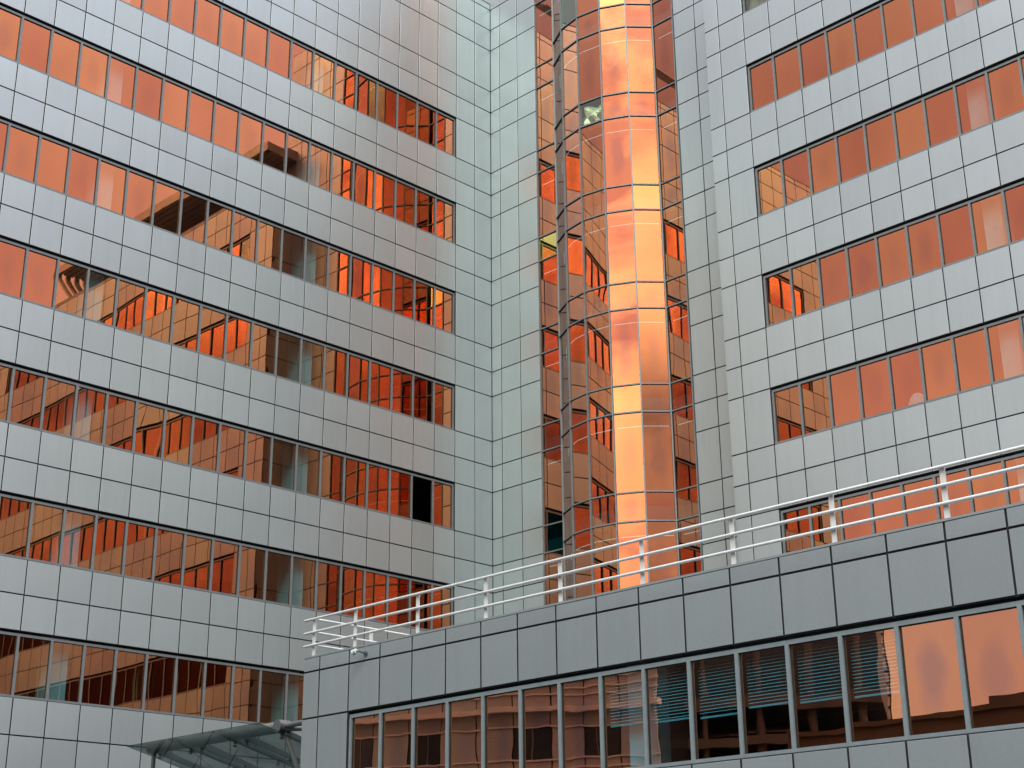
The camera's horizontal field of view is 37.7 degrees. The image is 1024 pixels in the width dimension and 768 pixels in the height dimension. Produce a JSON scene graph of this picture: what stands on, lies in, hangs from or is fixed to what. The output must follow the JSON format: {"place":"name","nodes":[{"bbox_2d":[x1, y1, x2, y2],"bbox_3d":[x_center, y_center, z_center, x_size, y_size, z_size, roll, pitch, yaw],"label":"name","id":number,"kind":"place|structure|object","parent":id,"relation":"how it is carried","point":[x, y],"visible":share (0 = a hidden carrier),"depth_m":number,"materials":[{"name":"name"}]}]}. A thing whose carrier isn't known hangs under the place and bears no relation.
{"place":"outdoors","nodes":[
{"label":"outdoors","id":0,"kind":"place"},
{"bbox_2d":[484,0,738,615],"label":"office tower","id":1,"kind":"structure","parent":0,"point":[610,416],"depth_m":50.79,"materials":[{"name":"orange glass"}]},
{"bbox_2d":[584,105,600,124],"bbox_3d":[2.878,-9.438,52.476,0.818,0.844,0.271,-14,-24,32],"label":"crumpled sheet","id":2,"kind":"object","parent":1,"relation":"on","point":[590,111],"visible":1,"depth_m":52.54,"materials":[{"name":"white paper"}]},
{"bbox_2d":[300,501,1023,767],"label":"annex building","id":3,"kind":"structure","parent":0,"point":[903,647],"depth_m":23.67,"materials":[{"name":"stone"}]},
{"bbox_2d":[351,648,367,655],"bbox_3d":[-3.058,5.371,30.068,0.342,0.138,0.152,-1,-21,1],"label":"wall spotlight","id":4,"kind":"object","parent":3,"relation":"attached to","point":[355,651],"depth_m":30.05,"materials":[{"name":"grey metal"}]},
{"bbox_2d":[303,445,1023,655],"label":"roof railing","id":5,"kind":"object","parent":3,"relation":"on","point":[832,510],"visible":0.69,"depth_m":25.12,"materials":[{"name":"white metal"}]},
{"bbox_2d":[348,600,1023,767],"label":"ribbon window","id":6,"kind":"structure","parent":3,"relation":"in","point":[957,672],"depth_m":23.45,"materials":[{"name":"glass"}]},
{"bbox_2d":[703,0,1023,562],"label":"office wing","id":7,"kind":"structure","parent":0,"point":[868,160],"depth_m":41.92,"materials":[{"name":"grey tile"}]},
{"bbox_2d":[742,0,769,13],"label":"ribbon window","id":8,"kind":"structure","parent":7,"relation":"in","point":[744,1],"depth_m":47.74,"materials":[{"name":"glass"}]},
{"bbox_2d":[749,0,766,8],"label":"crumpled blind","id":9,"kind":"object","parent":7,"relation":"hanging from","point":[753,3],"visible":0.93,"depth_m":47.87,"materials":[{"name":"beige fabric"}]},
{"bbox_2d":[748,0,994,112],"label":"ribbon window","id":10,"kind":"structure","parent":7,"relation":"in","point":[888,24],"depth_m":44.45,"materials":[{"name":"orange glass"}]},
{"bbox_2d":[755,54,1023,216],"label":"ribbon window","id":11,"kind":"structure","parent":7,"relation":"in","point":[992,95],"depth_m":42.39,"materials":[{"name":"orange glass"}]},
{"bbox_2d":[763,181,1023,326],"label":"ribbon window","id":12,"kind":"structure","parent":7,"relation":"in","point":[992,221],"depth_m":41.32,"materials":[{"name":"orange glass"}]},
{"bbox_2d":[772,313,1023,444],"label":"ribbon window","id":13,"kind":"structure","parent":7,"relation":"in","point":[993,353],"depth_m":40.26,"materials":[{"name":"orange glass"}]},
{"bbox_2d":[781,453,1023,552],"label":"ribbon window","id":14,"kind":"structure","parent":7,"relation":"in","point":[1016,477],"depth_m":39.25,"materials":[{"name":"orange glass"}]},
{"label":"ground","id":15,"kind":"structure","parent":0,"visible":0},
{"bbox_2d":[127,719,302,767],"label":"glass canopy","id":16,"kind":"object","parent":15,"relation":"on","point":[247,747],"visible":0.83,"depth_m":33.99,"materials":[{"name":"grey glass"}]},
{"bbox_2d":[0,0,492,767],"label":"office wing","id":17,"kind":"structure","parent":15,"relation":"on","point":[244,338],"depth_m":46.29,"materials":[{"name":"grey tile"}]},
{"bbox_2d":[0,631,303,723],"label":"ribbon window","id":18,"kind":"structure","parent":17,"relation":"in","point":[32,667],"depth_m":41.32,"materials":[{"name":"orange glass"}]},
{"bbox_2d":[0,493,452,630],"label":"ribbon window","id":19,"kind":"structure","parent":17,"relation":"in","point":[32,530],"depth_m":43.71,"materials":[{"name":"orange glass"}]},
{"bbox_2d":[0,238,453,429],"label":"ribbon window","id":20,"kind":"structure","parent":17,"relation":"in","point":[27,274],"depth_m":46.12,"materials":[{"name":"orange glass"}]},
{"bbox_2d":[0,363,453,530],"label":"ribbon window","id":21,"kind":"structure","parent":17,"relation":"in","point":[28,399],"depth_m":44.85,"materials":[{"name":"orange glass"}]},
{"bbox_2d":[0,5,454,243],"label":"ribbon window","id":22,"kind":"structure","parent":17,"relation":"in","point":[25,41],"depth_m":48.30,"materials":[{"name":"orange glass"}]},
{"bbox_2d":[0,119,454,334],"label":"ribbon window","id":23,"kind":"structure","parent":17,"relation":"in","point":[26,155],"depth_m":47.20,"materials":[{"name":"orange glass"}]},
{"bbox_2d":[119,0,454,156],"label":"ribbon window","id":24,"kind":"structure","parent":17,"relation":"in","point":[210,21],"depth_m":51.87,"materials":[{"name":"orange glass"}]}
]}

